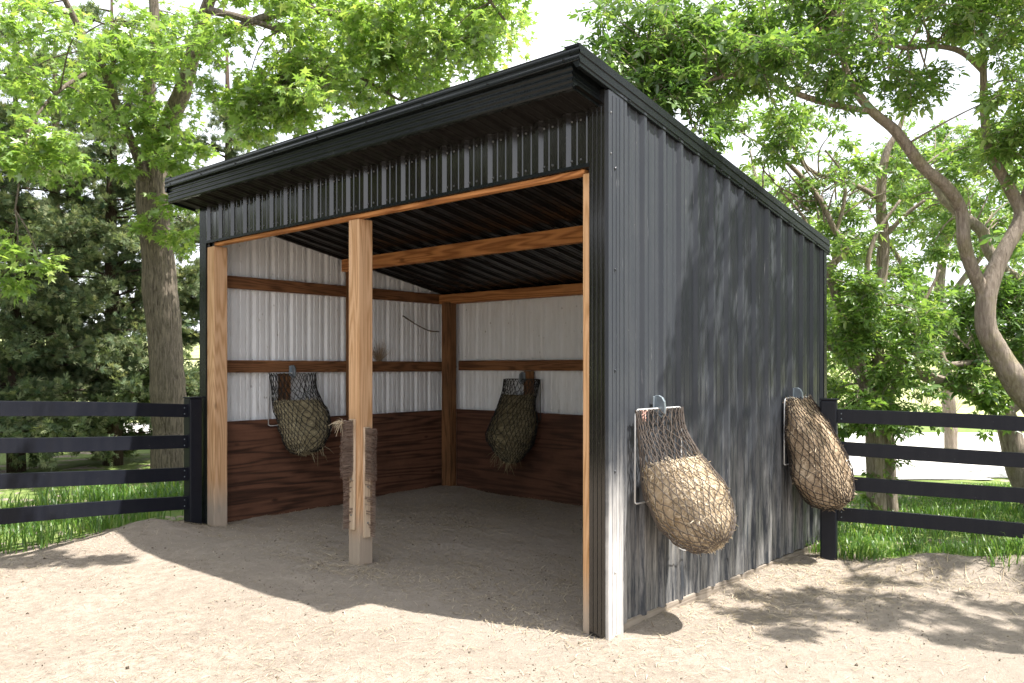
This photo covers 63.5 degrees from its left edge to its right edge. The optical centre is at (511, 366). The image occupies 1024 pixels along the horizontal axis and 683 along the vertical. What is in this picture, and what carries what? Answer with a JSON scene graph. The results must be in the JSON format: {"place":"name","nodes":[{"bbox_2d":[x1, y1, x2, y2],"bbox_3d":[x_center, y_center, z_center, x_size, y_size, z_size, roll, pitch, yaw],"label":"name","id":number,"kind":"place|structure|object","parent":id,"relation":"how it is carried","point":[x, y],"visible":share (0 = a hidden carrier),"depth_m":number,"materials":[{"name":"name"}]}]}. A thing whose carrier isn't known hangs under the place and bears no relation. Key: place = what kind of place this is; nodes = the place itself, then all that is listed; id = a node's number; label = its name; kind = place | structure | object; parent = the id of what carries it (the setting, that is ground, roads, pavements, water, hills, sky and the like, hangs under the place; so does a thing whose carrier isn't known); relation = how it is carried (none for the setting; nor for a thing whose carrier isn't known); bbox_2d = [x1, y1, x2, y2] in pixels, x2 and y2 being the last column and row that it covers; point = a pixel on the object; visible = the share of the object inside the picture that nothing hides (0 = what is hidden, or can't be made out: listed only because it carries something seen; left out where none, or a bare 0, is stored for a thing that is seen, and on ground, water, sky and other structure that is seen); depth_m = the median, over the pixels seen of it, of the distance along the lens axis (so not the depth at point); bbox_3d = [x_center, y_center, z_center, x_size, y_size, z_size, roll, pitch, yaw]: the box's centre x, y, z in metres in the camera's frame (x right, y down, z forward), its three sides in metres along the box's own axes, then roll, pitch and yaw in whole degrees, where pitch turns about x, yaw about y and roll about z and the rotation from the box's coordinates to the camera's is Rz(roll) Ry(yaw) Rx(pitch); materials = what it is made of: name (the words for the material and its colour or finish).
{"place":"outdoors","nodes":[
{"label":"outdoors","id":0,"kind":"place"},
{"bbox_2d":[126,423,149,431],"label":"farm lane","id":1,"kind":"structure","parent":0,"point":[139,426],"depth_m":22.24,"materials":[{"name":"white"}]},
{"bbox_2d":[0,452,1023,682],"bbox_3d":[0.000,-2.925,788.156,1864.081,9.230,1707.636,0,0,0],"label":"ground","id":2,"kind":"structure","parent":0,"point":[40,620],"depth_m":5.54,"materials":[{"name":"beige sand"}]},
{"bbox_2d":[0,396,202,524],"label":"board fence","id":3,"kind":"object","parent":2,"relation":"on","point":[189,473],"visible":0.98,"depth_m":7.65,"materials":[{"name":"paint"}]},
{"bbox_2d":[164,43,829,639],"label":"horse shed","id":4,"kind":"structure","parent":2,"relation":"on","point":[598,247],"depth_m":6.81,"materials":[{"name":"metal"}]},
{"bbox_2d":[268,365,331,458],"bbox_3d":[-2.250,0.525,8.972,0.362,1.090,0.705,0,0,42],"label":"hay net","id":5,"kind":"object","parent":4,"relation":"hanging from","point":[304,428],"visible":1,"depth_m":8.89,"materials":[{"name":"hay"},{"name":"black cord netting"},{"name":"galvanised steel"}]},
{"bbox_2d":[339,419,355,529],"bbox_3d":[-1.335,0.875,6.706,0.074,0.900,0.125,0,0,42],"label":"scratching brush","id":6,"kind":"object","parent":4,"relation":"attached to","point":[348,458],"visible":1,"depth_m":6.72,"materials":[{"name":"brown wood"}]},
{"bbox_2d":[328,418,342,434],"bbox_3d":[-1.403,0.486,6.673,0.143,0.160,0.142,0,0,-40],"label":"straw wisp","id":7,"kind":"object","parent":6,"relation":"attached to","point":[340,422],"visible":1,"depth_m":6.67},
{"bbox_2d":[363,427,376,537],"bbox_3d":[-1.148,0.940,6.720,0.118,0.900,0.076,0,0,42],"label":"scratching brush","id":8,"kind":"object","parent":4,"relation":"attached to","point":[369,439],"visible":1,"depth_m":6.72,"materials":[{"name":"brown wood"}]},
{"bbox_2d":[372,341,389,360],"bbox_3d":[-1.625,-0.192,10.058,0.211,0.300,0.393,0,0,42],"label":"nest","id":9,"kind":"object","parent":4,"relation":"on","point":[379,354],"visible":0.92,"depth_m":10.04,"materials":[{"name":"brown plant"}]},
{"bbox_2d":[403,316,438,331],"bbox_3d":[-1.155,-0.550,10.565,0.024,0.194,0.623,0,0,42],"label":"stick","id":10,"kind":"object","parent":4,"relation":"attached to","point":[420,326],"visible":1,"depth_m":10.54,"materials":[{"name":"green plant"}]},
{"bbox_2d":[485,372,540,473],"bbox_3d":[-0.034,0.655,9.689,0.666,1.190,0.524,0,0,42],"label":"hay net","id":11,"kind":"object","parent":4,"relation":"hanging from","point":[510,434],"visible":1,"depth_m":9.60,"materials":[{"name":"black plant"}]},
{"bbox_2d":[634,395,738,555],"bbox_3d":[1.135,0.687,5.249,0.528,1.004,0.603,0,0,42],"label":"hay net","id":12,"kind":"object","parent":4,"relation":"hanging from","point":[689,503],"visible":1,"depth_m":5.11,"materials":[{"name":"beige plant"}]},
{"bbox_2d":[783,388,856,511],"bbox_3d":[2.583,0.689,6.888,0.497,1.028,0.636,0,0,42],"label":"hay net","id":13,"kind":"object","parent":4,"relation":"hanging from","point":[821,473],"visible":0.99,"depth_m":6.75,"materials":[{"name":"beige plant"}]},
{"bbox_2d":[0,506,1023,682],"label":"pebbles","id":14,"kind":"object","parent":2,"relation":"on","point":[856,664],"visible":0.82,"depth_m":5.76,"materials":[{"name":"grey stone"}]},
{"bbox_2d":[180,486,1022,669],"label":"loose hay","id":15,"kind":"object","parent":2,"relation":"on","point":[513,510],"visible":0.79,"depth_m":6.50,"materials":[{"name":"plant"}]},
{"bbox_2d":[819,398,1023,559],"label":"board fence","id":16,"kind":"object","parent":2,"relation":"on","point":[835,416],"visible":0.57,"depth_m":6.76,"materials":[{"name":"paint"}]},
{"bbox_2d":[0,423,1023,557],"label":"lawn","id":17,"kind":"structure","parent":0,"point":[131,463],"depth_m":10.89,"materials":[{"name":"green plant"}]},
{"bbox_2d":[0,51,132,401],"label":"cedar tree","id":18,"kind":"object","parent":17,"relation":"on","point":[90,179],"visible":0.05,"depth_m":16.47,"materials":[{"name":"green plant"}]},
{"bbox_2d":[0,28,151,472],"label":"cedar tree","id":19,"kind":"object","parent":17,"relation":"on","point":[20,334],"visible":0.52,"depth_m":12.21,"materials":[{"name":"green plant"}]},
{"bbox_2d":[0,481,183,553],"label":"grass","id":20,"kind":"structure","parent":17,"relation":"on","point":[135,492],"depth_m":8.52,"materials":[{"name":"green plant"}]},
{"bbox_2d":[0,0,199,469],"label":"cedar tree","id":21,"kind":"object","parent":17,"relation":"on","point":[76,220],"visible":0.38,"depth_m":12.90,"materials":[{"name":"green plant"}]},
{"bbox_2d":[71,53,278,459],"bbox_3d":[-4.985,-1.967,15.004,4.274,7.571,4.979,0,0,25],"label":"cedar tree","id":22,"kind":"object","parent":17,"relation":"on","point":[230,152],"visible":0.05,"depth_m":14.67,"materials":[{"name":"green plant"}]},
{"bbox_2d":[0,0,545,483],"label":"maple tree","id":23,"kind":"object","parent":17,"relation":"on","point":[380,40],"visible":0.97,"depth_m":10.09,"materials":[{"name":"green plant"}]},
{"bbox_2d":[561,0,1023,414],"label":"box elder tree","id":24,"kind":"object","parent":17,"relation":"on","point":[677,60],"visible":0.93,"depth_m":6.90,"materials":[{"name":"green plant"}]},
{"bbox_2d":[737,150,889,402],"bbox_3d":[4.732,-0.810,13.284,2.940,5.201,2.486,0,0,0],"label":"box elder tree","id":25,"kind":"object","parent":17,"relation":"on","point":[757,179],"visible":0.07,"depth_m":12.93,"materials":[{"name":"green plant"}]},
{"bbox_2d":[699,91,963,511],"bbox_3d":[3.547,-0.725,9.113,3.218,5.007,1.985,0,0,0],"label":"box elder tree","id":26,"kind":"object","parent":17,"relation":"on","point":[856,334],"visible":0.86,"depth_m":8.89,"materials":[{"name":"green plant"}]},
{"bbox_2d":[806,481,1023,561],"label":"grass","id":27,"kind":"structure","parent":17,"relation":"on","point":[967,549],"depth_m":7.86,"materials":[{"name":"green plant"}]},
{"bbox_2d":[811,111,1023,448],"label":"box elder tree","id":28,"kind":"object","parent":17,"relation":"on","point":[950,434],"visible":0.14,"depth_m":14.44,"materials":[{"name":"green plant"}]},
{"bbox_2d":[867,134,1023,507],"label":"box elder tree","id":29,"kind":"object","parent":17,"relation":"on","point":[990,396],"visible":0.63,"depth_m":9.84,"materials":[{"name":"green plant"}]},
{"bbox_2d":[978,227,1023,260],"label":"box elder tree","id":30,"kind":"object","parent":17,"relation":"on","point":[986,238],"visible":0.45,"depth_m":8.39,"materials":[{"name":"green plant"}]},
{"bbox_2d":[0,333,1023,421],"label":"pasture","id":31,"kind":"structure","parent":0,"point":[962,409],"depth_m":39.77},
{"bbox_2d":[914,365,954,405],"bbox_3d":[17.327,0.598,33.965,2.516,2.339,1.895,0,0,0],"label":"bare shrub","id":32,"kind":"object","parent":31,"relation":"on","point":[926,400],"visible":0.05,"depth_m":33.95,"materials":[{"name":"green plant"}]},
{"bbox_2d":[925,367,965,410],"bbox_3d":[15.990,0.599,30.003,2.434,2.346,2.042,0,0,0],"label":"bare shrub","id":33,"kind":"object","parent":31,"relation":"on","point":[955,396],"visible":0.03,"depth_m":29.97,"materials":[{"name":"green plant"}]},
{"bbox_2d":[0,0,1023,338],"label":"sky","id":34,"kind":"structure","parent":0,"point":[554,27],"materials":[{"name":"white"}]},
{"bbox_2d":[845,432,1023,479],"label":"gravel drive","id":35,"kind":"structure","parent":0,"point":[937,470],"depth_m":13.63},
{"bbox_2d":[979,535,1023,571],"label":"grass","id":36,"kind":"structure","parent":0,"point":[1006,551],"depth_m":6.45,"materials":[{"name":"green plant"}]}
]}

